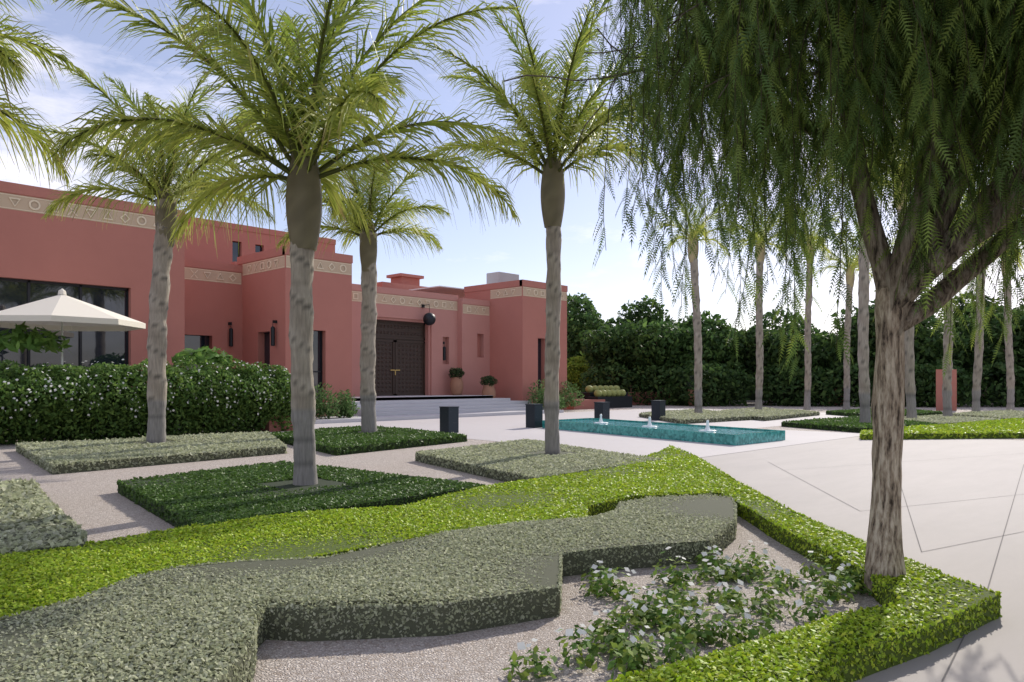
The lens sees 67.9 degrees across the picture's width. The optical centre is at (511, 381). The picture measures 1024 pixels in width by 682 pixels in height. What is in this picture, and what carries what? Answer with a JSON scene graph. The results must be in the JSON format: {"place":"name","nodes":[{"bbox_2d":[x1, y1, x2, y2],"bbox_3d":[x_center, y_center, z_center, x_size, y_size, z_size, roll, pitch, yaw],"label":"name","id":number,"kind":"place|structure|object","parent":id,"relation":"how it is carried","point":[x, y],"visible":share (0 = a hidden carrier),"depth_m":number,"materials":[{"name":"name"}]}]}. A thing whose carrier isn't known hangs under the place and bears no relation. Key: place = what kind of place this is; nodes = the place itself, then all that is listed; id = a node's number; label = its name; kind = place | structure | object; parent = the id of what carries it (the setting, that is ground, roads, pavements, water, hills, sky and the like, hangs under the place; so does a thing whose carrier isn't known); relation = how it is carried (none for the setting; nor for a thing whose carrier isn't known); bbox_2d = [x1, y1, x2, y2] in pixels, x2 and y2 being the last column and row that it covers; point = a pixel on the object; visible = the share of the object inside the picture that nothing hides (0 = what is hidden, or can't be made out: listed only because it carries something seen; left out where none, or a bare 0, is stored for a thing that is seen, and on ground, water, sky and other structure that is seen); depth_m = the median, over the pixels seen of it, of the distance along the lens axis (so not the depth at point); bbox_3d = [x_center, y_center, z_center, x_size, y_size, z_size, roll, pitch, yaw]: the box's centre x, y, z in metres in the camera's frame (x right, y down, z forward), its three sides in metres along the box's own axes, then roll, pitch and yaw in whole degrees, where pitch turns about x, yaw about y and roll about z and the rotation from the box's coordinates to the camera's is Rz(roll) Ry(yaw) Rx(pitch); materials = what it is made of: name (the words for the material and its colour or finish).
{"place":"outdoors","nodes":[
{"label":"outdoors","id":0,"kind":"place"},
{"bbox_2d":[61,322,62,364],"bbox_3d":[-13.435,-0.965,22.732,0.700,3.330,0.700,0,0,44],"label":"umbrella pole","id":1,"kind":"object","parent":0,"point":[61,342],"visible":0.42,"depth_m":22.70,"materials":[{"name":"grey metal"}]},
{"bbox_2d":[0,289,145,330],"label":"umbrella canopy","id":2,"kind":"object","parent":1,"relation":"on","point":[54,312],"visible":1,"depth_m":21.93,"materials":[{"name":"white fabric"}]},
{"bbox_2d":[352,284,489,396],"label":"building wall","id":3,"kind":"structure","parent":0,"point":[457,331],"depth_m":40.44,"materials":[{"name":"paint"}]},
{"bbox_2d":[375,320,424,395],"bbox_3d":[-5.982,-1.195,38.628,0.180,3.790,3.950,0,0,44],"label":"door","id":4,"kind":"structure","parent":3,"relation":"in","point":[400,345],"depth_m":38.84,"materials":[{"name":"brown wood"}]},
{"bbox_2d":[0,400,1023,681],"bbox_3d":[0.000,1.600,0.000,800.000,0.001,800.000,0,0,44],"label":"gravel ground","id":5,"kind":"structure","parent":0,"point":[96,506],"depth_m":5.45,"materials":[{"name":"beige gravel"}]},
{"bbox_2d":[0,477,87,554],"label":"hedge","id":6,"kind":"object","parent":5,"relation":"on","point":[37,501],"depth_m":7.65,"materials":[{"name":"plant"}]},
{"bbox_2d":[15,430,287,474],"bbox_3d":[-7.604,1.497,17.571,5.707,0.319,6.928,0,0,44],"label":"square hedge","id":7,"kind":"object","parent":5,"relation":"on","point":[107,449],"depth_m":15.94,"materials":[{"name":"plant"}]},
{"bbox_2d":[0,181,567,416],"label":"red villa walls","id":8,"kind":"structure","parent":5,"relation":"on","point":[36,247],"depth_m":31.85,"materials":[{"name":"paint"}]},
{"bbox_2d":[0,278,321,387],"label":"window frames","id":9,"kind":"structure","parent":8,"relation":"in","point":[80,286],"depth_m":26.12,"materials":[{"name":"black metal"}]},
{"bbox_2d":[0,241,540,404],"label":"windows","id":10,"kind":"structure","parent":9,"relation":"in","point":[106,347],"depth_m":26.46,"materials":[{"name":"glass"}]},
{"bbox_2d":[0,192,566,315],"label":"frieze bands","id":11,"kind":"object","parent":8,"relation":"attached to","point":[22,203],"visible":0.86,"depth_m":31.84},
{"bbox_2d":[0,193,566,314],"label":"frieze symbols","id":12,"kind":"object","parent":8,"relation":"attached to","point":[30,202],"visible":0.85,"depth_m":31.87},
{"bbox_2d":[228,304,445,359],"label":"wall lanterns","id":13,"kind":"object","parent":8,"relation":"attached to","point":[429,318],"depth_m":38.70,"materials":[{"name":"grey metal"}]},
{"bbox_2d":[410,286,464,297],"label":"roof parapet","id":14,"kind":"structure","parent":8,"relation":"on","point":[459,292],"depth_m":45.39,"materials":[{"name":"paint"}]},
{"bbox_2d":[487,272,518,283],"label":"rooftop box","id":15,"kind":"object","parent":8,"relation":"attached to","point":[495,277],"visible":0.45,"depth_m":46.77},
{"bbox_2d":[116,460,484,527],"bbox_3d":[-3.500,1.498,10.728,5.063,0.275,4.064,0,0,44],"label":"square hedge","id":16,"kind":"object","parent":5,"relation":"on","point":[210,492],"depth_m":9.95,"materials":[{"name":"green plant"}]},
{"bbox_2d":[146,198,561,485],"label":"palm trunks","id":17,"kind":"object","parent":5,"relation":"on","point":[303,399],"visible":0.9,"depth_m":15.20,"materials":[{"name":"grey plant"}]},
{"bbox_2d":[0,0,651,271],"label":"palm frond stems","id":18,"kind":"object","parent":17,"relation":"attached to","point":[303,202],"visible":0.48,"depth_m":10.77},
{"bbox_2d":[0,0,680,264],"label":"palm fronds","id":19,"kind":"object","parent":18,"relation":"attached to","point":[170,136],"visible":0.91,"depth_m":11.05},
{"bbox_2d":[267,425,467,455],"bbox_3d":[-4.227,1.498,20.724,6.492,0.325,5.636,0,0,44],"label":"square hedge","id":20,"kind":"object","parent":5,"relation":"on","point":[347,436],"depth_m":19.24,"materials":[{"name":"green plant"}]},
{"bbox_2d":[0,493,737,681],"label":"hedge","id":21,"kind":"object","parent":5,"relation":"on","point":[274,585],"depth_m":4.98,"materials":[{"name":"plant"}]},
{"bbox_2d":[315,395,563,423],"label":"entrance steps","id":22,"kind":"structure","parent":5,"relation":"on","point":[392,408],"depth_m":35.52,"materials":[{"name":"grey stone"}]},
{"bbox_2d":[91,408,859,457],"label":"concrete walkway","id":23,"kind":"structure","parent":5,"relation":"on","point":[503,428],"depth_m":23.57,"materials":[{"name":"white concrete"}]},
{"bbox_2d":[439,400,665,432],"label":"lantern bollards","id":24,"kind":"object","parent":23,"relation":"on","point":[449,419],"visible":0.89,"depth_m":26.52,"materials":[{"name":"metal"}]},
{"bbox_2d":[542,418,784,445],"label":"pool","id":25,"kind":"structure","parent":23,"relation":"on","point":[768,435],"depth_m":21.32,"materials":[{"name":"tile"}]},
{"bbox_2d":[563,419,764,433],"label":"pool water","id":26,"kind":"structure","parent":25,"relation":"on","point":[684,428],"depth_m":22.98,"materials":[{"name":"teal liquid"}]},
{"bbox_2d":[594,414,716,430],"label":"fountain jets","id":27,"kind":"object","parent":26,"relation":"on","point":[707,427],"visible":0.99,"depth_m":23.49,"materials":[{"name":"white liquid"}]},
{"bbox_2d":[0,444,1001,681],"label":"hedge","id":28,"kind":"object","parent":5,"relation":"on","point":[676,480],"depth_m":6.37,"materials":[{"name":"green plant"}]},
{"bbox_2d":[0,290,1023,681],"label":"shrubs","id":29,"kind":"object","parent":5,"relation":"on","point":[626,348],"visible":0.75,"depth_m":23.75,"materials":[{"name":"green plant"}]},
{"bbox_2d":[1,359,872,649],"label":"blossoms","id":30,"kind":"object","parent":29,"relation":"attached to","point":[683,619],"visible":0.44,"depth_m":5.50,"materials":[{"name":"white plant"}]},
{"bbox_2d":[415,438,662,481],"bbox_3d":[0.368,1.499,15.099,5.133,0.299,5.433,0,0,44],"label":"square hedge","id":31,"kind":"object","parent":5,"relation":"on","point":[522,462],"depth_m":13.99,"materials":[{"name":"green plant"}]},
{"bbox_2d":[450,377,694,405],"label":"terracotta urns","id":32,"kind":"object","parent":5,"relation":"on","point":[456,385],"visible":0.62,"depth_m":39.97,"materials":[{"name":"brown ceramic"}]},
{"bbox_2d":[578,392,631,407],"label":"steel cactus planter","id":33,"kind":"object","parent":5,"relation":"on","point":[625,401],"visible":0.54,"depth_m":46.99,"materials":[{"name":"grey metal"}]},
{"bbox_2d":[585,385,625,396],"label":"barrel cacti","id":34,"kind":"object","parent":33,"relation":"on","point":[605,390],"visible":0.97,"depth_m":47.26,"materials":[{"name":"green plant"}]},
{"bbox_2d":[256,369,956,431],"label":"planter","id":35,"kind":"object","parent":5,"relation":"on","point":[586,403],"visible":0.28,"depth_m":42.48,"materials":[{"name":"paint"}]},
{"bbox_2d":[639,408,753,423],"bbox_3d":[7.951,1.494,34.431,11.262,0.354,4.337,0,0,88],"label":"hedge","id":36,"kind":"object","parent":5,"relation":"on","point":[685,414],"depth_m":31.44,"materials":[{"name":"green plant"}]},
{"bbox_2d":[504,0,1023,594],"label":"pepper tree","id":37,"kind":"object","parent":5,"relation":"on","point":[755,121],"depth_m":5.38,"materials":[{"name":"plant"}]},
{"bbox_2d":[711,407,819,420],"bbox_3d":[12.056,1.490,36.640,5.299,0.359,10.563,0,0,44],"label":"hedge","id":38,"kind":"object","parent":5,"relation":"on","point":[766,412],"depth_m":34.68,"materials":[{"name":"plant"}]},
{"bbox_2d":[574,313,1004,404],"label":"tree branches","id":39,"kind":"object","parent":5,"relation":"on","point":[631,389],"visible":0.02,"depth_m":55.28,"materials":[{"name":"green plant"}]},
{"bbox_2d":[781,415,936,432],"bbox_3d":[12.869,1.496,27.388,4.624,0.348,7.918,0,0,44],"label":"hedge","id":40,"kind":"object","parent":5,"relation":"on","point":[847,422],"depth_m":25.96,"materials":[{"name":"green plant"}]},
{"bbox_2d":[702,436,1023,681],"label":"plaza concrete","id":41,"kind":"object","parent":5,"relation":"on","point":[992,651],"visible":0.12,"depth_m":9.72,"materials":[{"name":"white concrete"}]},
{"bbox_2d":[700,436,1023,680],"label":"concrete joints","id":42,"kind":"object","parent":41,"relation":"on","point":[942,547],"visible":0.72,"depth_m":7.79,"materials":[{"name":"grey concrete"}]},
{"bbox_2d":[826,408,942,416],"bbox_3d":[18.265,1.495,37.127,4.462,0.356,9.821,0,0,44],"label":"hedge","id":43,"kind":"object","parent":5,"relation":"on","point":[856,411],"depth_m":35.93,"materials":[{"name":"green plant"}]},
{"bbox_2d":[859,418,1023,439],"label":"bright hedge","id":44,"kind":"object","parent":5,"relation":"on","point":[1005,426],"depth_m":21.84,"materials":[{"name":"green plant"}]},
{"bbox_2d":[904,414,999,423],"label":"hedge","id":45,"kind":"object","parent":5,"relation":"on","point":[939,418],"depth_m":28.84,"materials":[{"name":"plant"}]},
{"bbox_2d":[953,410,1023,418],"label":"hedge","id":46,"kind":"object","parent":5,"relation":"on","point":[1003,414],"depth_m":33.20,"materials":[{"name":"plant"}]},
{"bbox_2d":[0,0,1023,334],"label":"sky","id":47,"kind":"structure","parent":0,"point":[469,252],"materials":[{"name":"blue"}]},
{"bbox_2d":[568,359,1022,400],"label":"dense tree backdrop","id":48,"kind":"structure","parent":0,"point":[752,398],"depth_m":65.61,"materials":[{"name":"green plant"}]},
{"bbox_2d":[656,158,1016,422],"bbox_3d":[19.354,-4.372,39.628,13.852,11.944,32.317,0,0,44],"label":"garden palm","id":49,"kind":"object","parent":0,"point":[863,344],"depth_m":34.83,"materials":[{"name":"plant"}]},
{"bbox_2d":[646,121,1023,284],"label":"palm fronds","id":50,"kind":"object","parent":49,"relation":"on","point":[855,263],"visible":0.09,"depth_m":37.95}
]}

